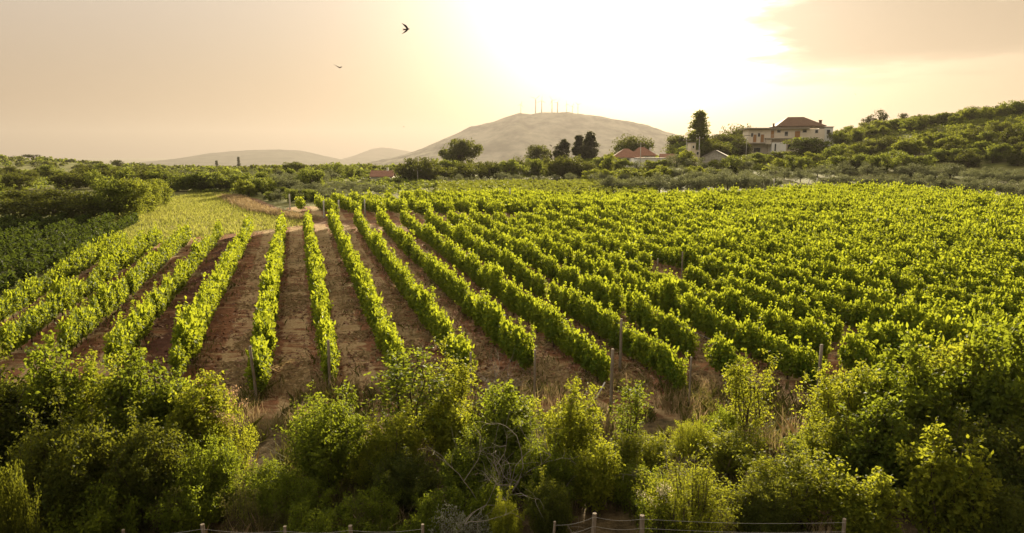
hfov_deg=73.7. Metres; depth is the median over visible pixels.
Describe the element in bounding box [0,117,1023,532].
ground
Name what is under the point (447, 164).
hedgerow tree
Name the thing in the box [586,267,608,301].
grapevine
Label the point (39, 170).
valley shrub
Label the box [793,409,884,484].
bush
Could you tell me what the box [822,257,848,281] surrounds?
grapevine
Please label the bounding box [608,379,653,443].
bush
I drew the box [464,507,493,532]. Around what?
silvery plant
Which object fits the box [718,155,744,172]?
shrub
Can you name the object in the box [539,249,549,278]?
grapevine
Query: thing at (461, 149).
oak tree
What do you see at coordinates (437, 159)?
hedgerow tree
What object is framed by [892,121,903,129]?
hillside shrub
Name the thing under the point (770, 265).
grapevine
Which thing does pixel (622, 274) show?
grapevine
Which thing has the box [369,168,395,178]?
cottage
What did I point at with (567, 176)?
olive tree
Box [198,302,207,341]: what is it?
grapevine
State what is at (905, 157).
hillside shrub
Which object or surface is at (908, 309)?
grapevine
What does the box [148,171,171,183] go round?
valley shrub
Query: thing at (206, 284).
grapevine
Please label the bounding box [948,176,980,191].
olive tree
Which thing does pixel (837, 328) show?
grapevine
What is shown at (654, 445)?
undergrowth shrub
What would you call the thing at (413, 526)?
shrub
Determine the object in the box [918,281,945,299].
grapevine
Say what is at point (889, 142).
hillside shrub
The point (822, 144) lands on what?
broad tree
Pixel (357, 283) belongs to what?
grapevine
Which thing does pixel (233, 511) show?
tall weed
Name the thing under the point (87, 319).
grapevine
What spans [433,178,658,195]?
green crop
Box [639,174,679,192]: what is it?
olive tree
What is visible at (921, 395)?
bush
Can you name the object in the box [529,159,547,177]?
hedgerow tree
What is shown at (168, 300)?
grapevine
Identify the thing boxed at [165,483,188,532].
tall weed
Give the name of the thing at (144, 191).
hedge tree
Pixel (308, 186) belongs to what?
olive tree
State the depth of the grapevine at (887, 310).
27.20 m
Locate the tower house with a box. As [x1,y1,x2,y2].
[687,142,699,163]
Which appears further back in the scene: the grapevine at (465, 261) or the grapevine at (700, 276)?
the grapevine at (465, 261)
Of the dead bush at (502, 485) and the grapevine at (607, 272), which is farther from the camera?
the grapevine at (607, 272)
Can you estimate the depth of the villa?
206.68 m
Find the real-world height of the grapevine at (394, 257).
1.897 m
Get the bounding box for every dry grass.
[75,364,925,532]
[216,193,320,219]
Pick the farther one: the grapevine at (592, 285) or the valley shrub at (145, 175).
the valley shrub at (145, 175)
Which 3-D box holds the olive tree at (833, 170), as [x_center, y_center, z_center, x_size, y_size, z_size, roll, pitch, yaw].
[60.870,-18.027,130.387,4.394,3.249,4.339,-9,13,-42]
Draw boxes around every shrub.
[0,167,5,175]
[2,164,16,175]
[17,169,39,179]
[30,164,55,176]
[36,164,63,176]
[39,474,152,532]
[46,170,84,189]
[71,167,91,186]
[71,170,87,187]
[76,163,97,173]
[83,169,103,189]
[93,163,113,171]
[96,167,114,181]
[102,167,119,179]
[107,168,135,183]
[128,169,155,182]
[138,169,164,178]
[140,467,236,532]
[141,166,156,172]
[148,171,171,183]
[161,172,193,191]
[175,170,191,174]
[177,172,208,191]
[181,171,218,191]
[202,171,229,188]
[217,175,234,190]
[221,168,234,176]
[222,173,252,190]
[228,479,290,528]
[230,178,253,195]
[241,456,301,495]
[242,183,258,196]
[252,171,276,179]
[252,179,264,194]
[254,177,272,192]
[257,191,267,199]
[261,178,276,192]
[263,191,274,200]
[267,173,286,179]
[268,469,340,521]
[270,189,290,200]
[271,173,303,188]
[275,179,305,189]
[279,187,288,194]
[279,500,360,532]
[281,171,299,182]
[281,188,297,201]
[285,168,295,180]
[291,184,304,194]
[293,166,316,184]
[294,169,325,188]
[296,189,310,200]
[304,189,317,201]
[317,187,334,194]
[318,170,330,183]
[322,190,341,198]
[325,169,339,178]
[329,186,347,194]
[332,475,405,532]
[344,165,355,177]
[348,438,397,489]
[349,187,363,193]
[368,511,405,532]
[395,504,441,532]
[411,482,483,532]
[459,467,521,532]
[468,348,534,414]
[495,442,546,493]
[599,154,619,170]
[608,461,671,516]
[612,158,632,169]
[626,161,642,169]
[632,428,684,472]
[639,160,659,170]
[654,159,674,168]
[665,154,686,168]
[678,149,699,167]
[685,158,709,169]
[699,403,742,437]
[707,159,726,169]
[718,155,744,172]
[737,155,755,171]
[748,152,769,163]
[749,158,757,165]
[767,155,774,164]
[770,157,785,169]
[776,155,796,167]
[778,427,824,464]
[787,157,806,169]
[803,151,815,162]
[803,157,813,166]
[814,153,825,160]
[821,144,843,159]
[823,155,847,169]
[827,130,840,139]
[829,130,849,143]
[829,156,854,166]
[831,142,848,152]
[837,148,853,155]
[842,153,852,156]
[845,125,855,131]
[845,128,863,143]
[847,143,870,154]
[850,152,872,169]
[851,130,864,141]
[851,154,868,169]
[859,125,877,136]
[861,155,880,172]
[862,139,872,145]
[863,127,877,137]
[866,145,880,155]
[869,140,886,150]
[871,119,886,129]
[873,136,897,150]
[874,153,895,172]
[876,125,890,135]
[883,136,899,142]
[884,149,901,164]
[885,118,902,128]
[889,137,922,153]
[889,151,915,169]
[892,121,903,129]
[897,115,924,130]
[901,155,919,168]
[902,141,919,154]
[906,115,929,126]
[911,158,927,171]
[912,140,928,153]
[913,116,929,129]
[914,131,930,140]
[918,155,938,169]
[920,134,939,147]
[924,148,947,161]
[928,117,943,126]
[930,112,950,123]
[933,135,966,147]
[934,112,952,123]
[934,132,949,139]
[939,142,957,155]
[943,144,964,155]
[946,134,968,147]
[946,148,963,161]
[948,115,962,124]
[949,112,964,120]
[951,149,984,167]
[958,131,972,140]
[959,106,978,119]
[964,124,978,132]
[964,148,983,155]
[965,126,994,140]
[967,140,992,153]
[974,106,994,119]
[974,131,996,143]
[979,141,994,153]
[982,151,1003,162]
[983,143,1013,161]
[985,120,999,130]
[985,121,1017,136]
[989,107,1000,116]
[995,106,1012,117]
[995,126,1023,142]
[998,100,1021,113]
[1002,144,1022,154]
[1003,148,1023,165]
[1006,103,1023,116]
[1006,135,1022,147]
[1012,142,1023,153]
[1014,100,1023,113]
[1018,125,1023,140]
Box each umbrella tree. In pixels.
[609,133,654,152]
[719,123,750,137]
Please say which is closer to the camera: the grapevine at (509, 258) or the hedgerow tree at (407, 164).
the grapevine at (509, 258)
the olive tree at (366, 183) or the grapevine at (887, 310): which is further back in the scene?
the olive tree at (366, 183)
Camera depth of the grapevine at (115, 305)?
31.25 m
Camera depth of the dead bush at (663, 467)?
15.38 m
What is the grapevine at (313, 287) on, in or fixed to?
on the ground at (610, 521)
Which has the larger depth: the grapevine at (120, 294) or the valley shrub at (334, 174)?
the valley shrub at (334, 174)
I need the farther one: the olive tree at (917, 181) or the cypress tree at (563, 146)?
the cypress tree at (563, 146)
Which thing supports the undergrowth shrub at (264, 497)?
on the ground at (610, 521)
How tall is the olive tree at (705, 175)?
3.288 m
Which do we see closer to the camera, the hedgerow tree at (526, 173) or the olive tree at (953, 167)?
the olive tree at (953, 167)
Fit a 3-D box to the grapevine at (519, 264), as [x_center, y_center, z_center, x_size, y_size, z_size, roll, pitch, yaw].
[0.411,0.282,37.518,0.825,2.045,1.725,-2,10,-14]
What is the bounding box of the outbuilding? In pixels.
[634,158,664,166]
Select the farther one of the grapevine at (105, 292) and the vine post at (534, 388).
the grapevine at (105, 292)
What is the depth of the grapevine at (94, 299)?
29.13 m
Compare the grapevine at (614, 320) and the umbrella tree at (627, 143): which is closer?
the grapevine at (614, 320)
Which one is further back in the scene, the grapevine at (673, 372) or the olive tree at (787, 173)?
the olive tree at (787, 173)
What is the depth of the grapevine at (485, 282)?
35.12 m
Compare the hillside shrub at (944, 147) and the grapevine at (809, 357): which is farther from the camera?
the hillside shrub at (944, 147)
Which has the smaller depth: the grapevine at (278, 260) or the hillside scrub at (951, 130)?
the grapevine at (278, 260)
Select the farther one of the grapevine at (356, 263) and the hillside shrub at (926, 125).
the hillside shrub at (926, 125)
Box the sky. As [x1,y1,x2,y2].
[0,0,1023,158]
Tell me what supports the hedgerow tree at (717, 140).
on the ground at (610, 521)
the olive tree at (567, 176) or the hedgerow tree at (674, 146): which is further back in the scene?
the hedgerow tree at (674, 146)
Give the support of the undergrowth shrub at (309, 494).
on the ground at (610, 521)
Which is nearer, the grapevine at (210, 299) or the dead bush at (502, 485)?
the dead bush at (502, 485)
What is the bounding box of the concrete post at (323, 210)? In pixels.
[323,201,324,217]
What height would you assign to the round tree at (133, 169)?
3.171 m
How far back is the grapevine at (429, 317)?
27.54 m
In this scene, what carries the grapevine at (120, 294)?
on the ground at (610, 521)
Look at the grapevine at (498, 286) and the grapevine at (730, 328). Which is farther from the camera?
the grapevine at (498, 286)
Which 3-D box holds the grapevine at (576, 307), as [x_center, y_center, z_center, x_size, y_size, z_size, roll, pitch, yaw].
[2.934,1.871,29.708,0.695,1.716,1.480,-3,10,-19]
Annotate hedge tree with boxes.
[0,188,51,218]
[1,187,92,217]
[52,190,117,219]
[81,175,144,219]
[114,177,156,214]
[135,179,166,212]
[148,178,175,204]
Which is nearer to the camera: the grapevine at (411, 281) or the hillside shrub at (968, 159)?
the grapevine at (411, 281)
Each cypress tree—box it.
[552,139,570,159]
[571,134,583,158]
[578,131,600,160]
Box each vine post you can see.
[249,346,257,400]
[327,340,331,391]
[469,352,471,395]
[533,350,535,403]
[609,349,613,407]
[618,318,622,371]
[681,252,682,279]
[688,357,691,402]
[816,344,822,401]
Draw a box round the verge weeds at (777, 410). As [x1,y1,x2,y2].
[0,370,922,532]
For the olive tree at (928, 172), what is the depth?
125.16 m
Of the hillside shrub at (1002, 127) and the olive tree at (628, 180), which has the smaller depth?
the olive tree at (628, 180)
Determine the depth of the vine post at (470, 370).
21.14 m
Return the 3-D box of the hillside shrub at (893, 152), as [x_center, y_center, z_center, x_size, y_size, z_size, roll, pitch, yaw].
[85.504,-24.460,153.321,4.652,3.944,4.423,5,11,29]
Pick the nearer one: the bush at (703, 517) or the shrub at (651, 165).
the bush at (703, 517)
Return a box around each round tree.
[0,171,37,188]
[130,167,140,174]
[282,161,305,171]
[523,144,552,167]
[660,134,697,153]
[709,133,747,143]
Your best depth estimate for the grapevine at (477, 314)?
28.26 m
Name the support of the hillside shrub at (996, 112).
on the ground at (610, 521)
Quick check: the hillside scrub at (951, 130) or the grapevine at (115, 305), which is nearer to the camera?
the grapevine at (115, 305)
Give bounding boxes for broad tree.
[320,162,344,175]
[350,168,369,176]
[394,171,415,179]
[769,151,793,158]
[781,137,822,154]
[797,137,834,153]
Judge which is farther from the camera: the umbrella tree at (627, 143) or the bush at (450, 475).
the umbrella tree at (627, 143)
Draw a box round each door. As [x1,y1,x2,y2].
[753,134,756,142]
[760,134,763,142]
[794,131,800,137]
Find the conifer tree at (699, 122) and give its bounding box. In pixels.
[685,109,711,153]
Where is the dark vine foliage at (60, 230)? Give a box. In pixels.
[0,210,139,293]
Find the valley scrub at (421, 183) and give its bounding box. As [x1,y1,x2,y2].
[0,169,436,200]
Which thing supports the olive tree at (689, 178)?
on the ground at (610, 521)
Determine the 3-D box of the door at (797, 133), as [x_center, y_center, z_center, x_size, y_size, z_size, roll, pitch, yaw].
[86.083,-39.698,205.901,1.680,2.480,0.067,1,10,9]
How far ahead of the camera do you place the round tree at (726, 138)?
205.00 m
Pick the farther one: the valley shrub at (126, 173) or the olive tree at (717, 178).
the valley shrub at (126, 173)
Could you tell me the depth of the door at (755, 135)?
207.94 m
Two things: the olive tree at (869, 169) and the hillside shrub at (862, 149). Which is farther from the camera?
the hillside shrub at (862, 149)
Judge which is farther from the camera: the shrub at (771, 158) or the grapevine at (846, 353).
the shrub at (771, 158)
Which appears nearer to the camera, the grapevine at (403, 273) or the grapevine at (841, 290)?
the grapevine at (841, 290)
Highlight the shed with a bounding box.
[659,154,676,163]
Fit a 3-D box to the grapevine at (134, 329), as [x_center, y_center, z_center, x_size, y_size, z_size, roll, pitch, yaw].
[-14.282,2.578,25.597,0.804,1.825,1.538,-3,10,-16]
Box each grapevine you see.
[0,295,12,322]
[0,314,24,357]
[1,282,22,317]
[13,313,30,349]
[14,278,28,312]
[18,273,38,307]
[19,303,40,341]
[27,299,48,334]
[39,294,53,328]
[43,284,62,321]
[50,268,69,315]
[54,308,77,354]
[63,304,87,347]
[65,277,75,309]
[66,275,84,303]
[75,275,88,302]
[78,297,93,339]
[84,301,100,330]
[87,286,105,326]
[96,279,114,320]
[101,315,130,372]
[108,274,127,310]
[108,281,119,314]
[115,309,133,354]
[118,274,128,305]
[119,312,144,352]
[121,272,130,299]
[125,265,139,296]
[126,297,146,346]
[135,299,154,338]
[140,290,159,319]
[141,294,155,328]
[152,279,165,320]
[154,281,168,314]
[160,273,175,301]
[162,281,171,309]
[166,332,187,377]
[167,270,176,300]
[167,301,198,367]
[170,272,181,296]
[177,296,205,345]
[180,307,203,359]
[190,292,211,327]
[195,288,212,326]
[198,285,217,324]
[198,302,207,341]
[199,272,218,312]
[206,273,221,301]
[208,268,225,298]
[210,279,221,310]
[214,261,228,286]
[216,255,231,286]
[217,265,226,298]
[243,336,272,391]
[247,334,272,371]
[248,321,268,353]
[250,302,278,356]
[252,300,271,334]
[253,291,276,324]
[253,293,275,329]
[256,302,273,331]
[257,269,279,301]
[260,264,279,288]
[260,282,279,322]
[262,280,274,293]
[265,253,282,282]
[265,256,279,283]
[267,269,280,297]
[305,250,326,278]
[306,254,324,284]
[308,260,324,281]
[308,270,325,289]
[308,273,323,303]
[309,245,321,260]
[309,261,325,289]
[310,283,333,314]
[311,294,324,324]
[313,295,329,330]
[313,309,334,350]
[317,334,340,370]
[319,326,336,354]
[320,336,338,382]
[322,311,337,341]
[346,249,358,278]
[349,251,359,277]
[351,255,363,273]
[351,260,367,292]
[354,268,366,299]
[357,268,374,291]
[357,270,376,310]
[361,280,381,314]
[362,286,383,321]
[366,299,383,336]
[370,306,388,338]
[372,310,385,347]
[374,310,392,354]
[380,326,404,368]
[381,312,398,356]
[387,251,401,270]
[389,255,401,281]
[389,338,410,372]
[390,258,407,284]
[392,258,404,288]
[394,261,412,292]
[399,270,409,299]
[404,270,414,300]
[405,277,415,310]
[409,281,424,311]
[414,286,423,315]
[415,283,438,326]
[421,297,438,329]
[425,253,438,279]
[426,302,443,334]
[428,306,451,342]
[430,261,440,280]
[432,309,456,350]
[433,259,447,284]
[435,262,445,287]
[439,262,451,293]
[441,330,456,362]
[444,263,457,296]
[446,268,460,305]
[449,326,471,365]
[452,332,477,379]
[453,273,470,306]
[458,287,467,315]
[463,248,477,273]
[463,285,477,319]
[464,248,479,280]
[467,254,481,284]
[468,291,479,322]
[470,288,491,332]
[473,268,482,287]
[477,258,493,292]
[479,288,499,334]
[481,293,505,344]
[482,262,492,295]
[485,259,506,297]
[494,316,511,353]
[495,272,509,301]
[498,312,523,361]
[499,275,509,305]
[502,248,515,278]
[503,276,522,315]
[509,258,521,281]
[510,318,536,370]
[512,254,527,284]
[512,282,527,319]
[518,288,538,324]
[521,262,532,290]
[526,267,540,294]
[526,296,544,332]
[529,268,548,297]
[536,295,559,339]
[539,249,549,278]
[541,301,565,346]
[543,249,559,281]
[547,278,563,304]
[552,262,563,285]
[552,284,567,312]
[554,314,577,355]
[558,262,571,285]
[560,281,581,317]
[563,257,579,291]
[563,318,586,363]
[568,291,585,324]
[571,330,595,371]
[572,273,585,296]
[578,270,594,297]
[578,292,600,331]
[579,253,593,277]
[584,255,601,276]
[584,335,610,382]
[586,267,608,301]
[588,298,613,338]
[592,254,612,276]
[593,276,610,310]
[598,308,625,340]
[600,261,617,283]
[603,277,626,314]
[607,315,630,353]
[609,272,619,287]
[616,265,637,295]
[620,283,648,327]
[622,322,647,361]
[623,271,641,299]
[624,256,642,273]
[631,324,661,369]
[632,295,658,334]
[634,261,651,281]
[636,277,652,301]
[642,266,656,283]
[644,332,678,379]
[645,278,661,314]
[645,301,670,341]
[651,266,666,284]
[651,269,682,313]
[660,308,689,348]
[661,343,690,389]
[662,268,677,279]
[669,292,686,322]
[671,319,699,357]
[674,272,692,299]
[680,286,706,329]
[681,280,701,304]
[682,263,698,286]
[690,264,711,289]
[691,298,715,337]
[694,284,710,305]
[701,275,719,292]
[702,328,737,375]
[704,307,730,343]
[705,284,725,314]
[711,257,733,280]
[715,271,732,297]
[715,280,744,321]
[720,311,744,351]
[720,342,753,384]
[721,268,749,301]
[724,258,744,277]
[733,260,755,283]
[733,313,767,360]
[735,293,760,325]
[740,278,760,305]
[746,264,768,286]
[749,281,774,313]
[749,303,772,336]
[750,320,787,368]
[758,267,780,295]
[761,258,782,276]
[763,288,788,317]
[763,301,791,340]
[770,330,806,378]
[771,256,796,288]
[772,277,792,302]
[779,288,812,322]
[780,308,808,346]
[786,262,811,293]
[786,276,813,305]
[791,339,829,386]
[795,299,826,329]
[798,310,835,358]
[800,268,820,291]
[802,283,827,309]
[810,304,846,342]
[813,271,836,299]
[816,285,847,321]
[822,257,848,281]
[826,273,854,304]
[834,258,862,287]
[835,294,861,328]
[836,326,877,373]
[844,281,872,307]
[850,290,883,329]
[854,316,883,352]
[855,268,877,289]
[855,341,901,381]
[861,283,891,311]
[867,270,894,302]
[869,308,910,363]
[870,296,903,326]
[882,267,914,297]
[882,288,912,316]
[890,291,927,342]
[894,321,932,369]
[897,274,923,297]
[899,292,933,326]
[905,284,933,312]
[911,304,954,342]
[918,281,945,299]
[920,329,961,370]
[922,296,955,324]
[925,293,950,312]
[934,280,965,305]
[936,306,981,350]
[940,295,973,317]
[942,302,974,323]
[951,268,978,297]
[955,287,983,309]
[965,292,1003,321]
[967,318,1013,357]
[971,279,998,301]
[972,303,1006,334]
[976,283,1011,312]
[992,278,1021,304]
[992,311,1023,342]
[995,292,1023,318]
[996,307,1020,330]
[1011,285,1023,310]
[1011,300,1023,328]
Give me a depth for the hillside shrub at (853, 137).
195.15 m
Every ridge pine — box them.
[861,117,870,123]
[865,109,889,121]
[897,113,908,118]
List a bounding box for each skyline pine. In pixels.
[21,154,39,158]
[109,160,124,166]
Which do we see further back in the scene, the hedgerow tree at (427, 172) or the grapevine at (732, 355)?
the hedgerow tree at (427, 172)
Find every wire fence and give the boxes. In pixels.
[121,523,423,532]
[553,512,845,532]
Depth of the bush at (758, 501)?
13.33 m
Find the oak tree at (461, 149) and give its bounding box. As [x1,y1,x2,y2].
[438,138,483,166]
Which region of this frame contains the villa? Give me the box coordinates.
[740,117,834,154]
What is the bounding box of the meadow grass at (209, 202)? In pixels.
[23,191,303,246]
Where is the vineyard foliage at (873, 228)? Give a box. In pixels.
[27,179,1023,298]
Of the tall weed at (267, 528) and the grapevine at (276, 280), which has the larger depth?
the grapevine at (276, 280)
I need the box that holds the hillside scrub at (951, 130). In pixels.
[565,112,1023,177]
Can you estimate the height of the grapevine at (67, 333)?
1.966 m
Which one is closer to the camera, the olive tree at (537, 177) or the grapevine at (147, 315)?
the grapevine at (147, 315)
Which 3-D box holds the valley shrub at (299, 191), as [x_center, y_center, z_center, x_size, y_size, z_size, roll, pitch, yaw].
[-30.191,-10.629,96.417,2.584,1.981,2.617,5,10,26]
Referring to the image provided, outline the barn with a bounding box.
[702,150,727,164]
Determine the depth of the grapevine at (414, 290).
31.07 m
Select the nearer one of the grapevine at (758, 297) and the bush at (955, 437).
the bush at (955, 437)
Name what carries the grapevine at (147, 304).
on the ground at (610, 521)
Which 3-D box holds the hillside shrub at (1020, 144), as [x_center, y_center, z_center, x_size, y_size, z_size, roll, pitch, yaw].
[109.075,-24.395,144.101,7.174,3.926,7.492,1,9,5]
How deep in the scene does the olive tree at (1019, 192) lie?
90.87 m
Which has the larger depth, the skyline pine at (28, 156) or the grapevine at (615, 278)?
the skyline pine at (28, 156)
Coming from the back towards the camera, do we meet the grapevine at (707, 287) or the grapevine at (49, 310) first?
the grapevine at (707, 287)
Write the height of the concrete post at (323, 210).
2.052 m
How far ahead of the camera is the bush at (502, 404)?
16.17 m
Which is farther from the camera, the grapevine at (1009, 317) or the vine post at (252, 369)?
the grapevine at (1009, 317)
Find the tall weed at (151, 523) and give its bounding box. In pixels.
[146,482,169,532]
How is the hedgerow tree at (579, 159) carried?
on the ground at (610, 521)
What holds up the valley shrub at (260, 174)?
on the ground at (610, 521)
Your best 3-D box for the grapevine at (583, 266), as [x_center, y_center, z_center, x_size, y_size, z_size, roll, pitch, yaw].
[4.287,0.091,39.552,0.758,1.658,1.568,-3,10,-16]
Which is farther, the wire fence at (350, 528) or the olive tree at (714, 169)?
the olive tree at (714, 169)
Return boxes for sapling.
[359,345,457,439]
[418,333,481,431]
[715,349,782,437]
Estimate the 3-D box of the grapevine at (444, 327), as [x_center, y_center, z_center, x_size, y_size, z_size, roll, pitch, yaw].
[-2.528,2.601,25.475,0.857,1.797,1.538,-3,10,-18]
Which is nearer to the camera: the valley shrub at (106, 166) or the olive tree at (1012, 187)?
the olive tree at (1012, 187)
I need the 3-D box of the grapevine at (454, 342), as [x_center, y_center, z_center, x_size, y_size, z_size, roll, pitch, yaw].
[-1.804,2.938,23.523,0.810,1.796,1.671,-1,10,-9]
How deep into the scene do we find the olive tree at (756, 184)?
107.38 m
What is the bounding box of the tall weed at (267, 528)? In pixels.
[260,502,282,532]
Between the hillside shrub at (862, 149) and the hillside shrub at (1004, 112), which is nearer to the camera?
the hillside shrub at (862, 149)
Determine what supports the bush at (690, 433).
on the ground at (610, 521)
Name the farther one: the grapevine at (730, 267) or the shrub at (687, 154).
the shrub at (687, 154)
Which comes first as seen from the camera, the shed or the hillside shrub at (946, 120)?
the shed
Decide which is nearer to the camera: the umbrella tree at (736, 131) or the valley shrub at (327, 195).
the valley shrub at (327, 195)
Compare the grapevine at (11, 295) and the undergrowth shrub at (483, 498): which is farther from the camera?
the grapevine at (11, 295)
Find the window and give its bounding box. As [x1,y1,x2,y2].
[753,148,760,151]
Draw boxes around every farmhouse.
[612,149,642,167]
[633,147,657,157]
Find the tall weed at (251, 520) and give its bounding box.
[236,487,265,531]
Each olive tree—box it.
[304,181,321,190]
[312,183,329,194]
[322,184,339,190]
[326,180,343,188]
[337,184,350,191]
[338,180,357,188]
[354,184,366,192]
[362,180,372,187]
[367,184,374,192]
[371,185,388,193]
[454,174,468,180]
[494,172,510,179]
[508,174,522,179]
[533,175,548,180]
[550,174,559,180]
[564,173,576,179]
[581,168,600,179]
[587,174,608,179]
[593,172,608,178]
[594,176,619,188]
[599,169,616,178]
[601,175,630,187]
[615,167,643,179]
[617,174,632,179]
[617,178,633,185]
[620,176,642,186]
[638,171,665,186]
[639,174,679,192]
[643,168,663,179]
[655,165,669,178]
[662,177,681,190]
[667,167,675,178]
[672,165,687,176]
[672,177,686,190]
[675,172,697,191]
[681,170,703,182]
[685,176,712,192]
[690,171,709,178]
[693,166,710,173]
[696,173,714,189]
[706,169,730,177]
[707,166,727,173]
[710,174,725,190]
[712,171,742,189]
[723,168,749,179]
[723,176,748,189]
[730,173,761,189]
[738,169,757,177]
[740,170,771,180]
[747,175,762,189]
[755,171,772,188]
[765,174,783,189]
[766,164,785,179]
[778,167,790,178]
[789,168,811,181]
[803,164,824,176]
[808,172,836,184]
[819,164,841,176]
[829,173,847,184]
[837,160,854,174]
[837,174,859,184]
[844,166,863,176]
[854,175,867,183]
[859,174,884,184]
[861,162,877,175]
[871,172,896,185]
[873,166,886,177]
[887,177,906,185]
[893,164,909,174]
[895,163,926,178]
[900,173,922,185]
[906,173,933,187]
[916,168,938,178]
[921,165,951,177]
[924,174,953,188]
[933,177,954,188]
[938,163,966,178]
[946,178,973,190]
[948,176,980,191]
[959,167,983,182]
[966,178,995,192]
[968,167,994,181]
[976,177,1014,193]
[989,167,1013,181]
[995,169,1023,185]
[996,179,1023,195]
[1005,182,1023,196]
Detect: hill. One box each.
[126,149,356,165]
[342,147,410,163]
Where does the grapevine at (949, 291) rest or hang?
on the ground at (610, 521)
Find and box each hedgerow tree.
[392,157,416,177]
[403,156,434,179]
[409,157,446,179]
[431,157,443,176]
[433,159,456,176]
[445,161,483,179]
[446,159,466,177]
[464,161,486,178]
[473,161,486,179]
[478,160,500,178]
[492,158,520,176]
[508,155,528,177]
[517,158,540,177]
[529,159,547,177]
[539,157,567,178]
[549,154,578,177]
[570,154,585,170]
[573,161,599,176]
[589,157,604,167]
[665,142,685,153]
[672,145,686,155]
[696,142,705,154]
[699,141,713,160]
[706,139,730,147]
[707,141,731,154]
[723,141,746,156]
[723,143,739,155]
[733,140,753,154]
[736,140,751,154]
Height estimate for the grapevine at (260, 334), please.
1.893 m
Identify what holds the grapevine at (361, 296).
on the ground at (610, 521)
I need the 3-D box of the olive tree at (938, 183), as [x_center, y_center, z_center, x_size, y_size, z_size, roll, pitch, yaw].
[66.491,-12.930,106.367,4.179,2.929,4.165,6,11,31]
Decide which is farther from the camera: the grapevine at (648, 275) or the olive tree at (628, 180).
the olive tree at (628, 180)
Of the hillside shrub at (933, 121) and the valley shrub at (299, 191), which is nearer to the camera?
the valley shrub at (299, 191)
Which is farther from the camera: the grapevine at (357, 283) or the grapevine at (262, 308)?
the grapevine at (357, 283)
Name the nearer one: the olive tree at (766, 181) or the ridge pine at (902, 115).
the olive tree at (766, 181)
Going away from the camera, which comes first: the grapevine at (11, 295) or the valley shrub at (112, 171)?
the grapevine at (11, 295)
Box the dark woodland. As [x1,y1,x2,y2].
[0,154,542,174]
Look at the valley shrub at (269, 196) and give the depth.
89.72 m
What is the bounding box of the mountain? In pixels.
[364,112,675,165]
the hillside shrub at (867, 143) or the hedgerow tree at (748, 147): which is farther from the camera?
the hedgerow tree at (748, 147)
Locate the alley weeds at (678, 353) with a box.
[323,237,903,402]
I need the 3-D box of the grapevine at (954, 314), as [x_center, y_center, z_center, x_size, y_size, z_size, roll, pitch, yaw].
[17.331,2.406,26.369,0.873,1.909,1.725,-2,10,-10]
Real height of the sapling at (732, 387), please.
2.876 m
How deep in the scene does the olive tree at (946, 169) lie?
127.54 m
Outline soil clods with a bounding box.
[78,228,903,408]
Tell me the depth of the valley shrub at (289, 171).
138.79 m
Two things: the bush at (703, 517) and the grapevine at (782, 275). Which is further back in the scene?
the grapevine at (782, 275)
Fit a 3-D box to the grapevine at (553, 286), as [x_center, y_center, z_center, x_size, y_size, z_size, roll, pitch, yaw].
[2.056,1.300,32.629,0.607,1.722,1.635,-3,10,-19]
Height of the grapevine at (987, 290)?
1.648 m
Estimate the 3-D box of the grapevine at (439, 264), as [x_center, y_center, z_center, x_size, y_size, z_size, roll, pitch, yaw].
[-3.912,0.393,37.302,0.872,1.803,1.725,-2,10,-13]
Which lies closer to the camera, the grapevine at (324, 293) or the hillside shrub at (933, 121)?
the grapevine at (324, 293)
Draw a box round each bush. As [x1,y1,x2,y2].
[0,330,104,456]
[0,334,59,489]
[0,452,43,532]
[5,379,129,532]
[21,346,132,456]
[84,341,198,455]
[90,399,201,519]
[162,369,238,468]
[166,423,257,521]
[210,385,261,481]
[270,376,372,492]
[351,402,429,467]
[361,444,443,516]
[419,386,479,463]
[427,393,589,532]
[428,424,514,501]
[464,379,546,463]
[486,485,527,532]
[506,427,592,508]
[520,465,577,532]
[522,373,606,467]
[569,437,625,514]
[596,431,646,482]
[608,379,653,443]
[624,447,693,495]
[631,439,746,532]
[632,481,682,532]
[664,412,718,468]
[686,417,774,478]
[721,458,803,532]
[731,434,857,531]
[789,359,884,450]
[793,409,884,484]
[822,464,914,532]
[824,389,950,504]
[840,331,968,436]
[875,402,1021,486]
[894,415,1004,532]
[906,329,996,430]
[923,453,1023,532]
[943,313,1023,445]
[950,408,1023,516]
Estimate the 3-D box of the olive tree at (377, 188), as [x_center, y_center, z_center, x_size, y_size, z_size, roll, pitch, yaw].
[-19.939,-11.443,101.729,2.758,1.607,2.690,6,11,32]
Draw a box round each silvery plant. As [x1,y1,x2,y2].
[427,500,469,532]
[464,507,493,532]
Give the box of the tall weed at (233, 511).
[215,467,255,532]
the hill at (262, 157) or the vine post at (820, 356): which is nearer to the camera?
the vine post at (820, 356)
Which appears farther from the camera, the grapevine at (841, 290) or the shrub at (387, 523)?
the grapevine at (841, 290)
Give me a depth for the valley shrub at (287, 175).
129.92 m
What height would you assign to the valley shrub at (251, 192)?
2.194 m
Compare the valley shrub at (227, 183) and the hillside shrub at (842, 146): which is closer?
the valley shrub at (227, 183)
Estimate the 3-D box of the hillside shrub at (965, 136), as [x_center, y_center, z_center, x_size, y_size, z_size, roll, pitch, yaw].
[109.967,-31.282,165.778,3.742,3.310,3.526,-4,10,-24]
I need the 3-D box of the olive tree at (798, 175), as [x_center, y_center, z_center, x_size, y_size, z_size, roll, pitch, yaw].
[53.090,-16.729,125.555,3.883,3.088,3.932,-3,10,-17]

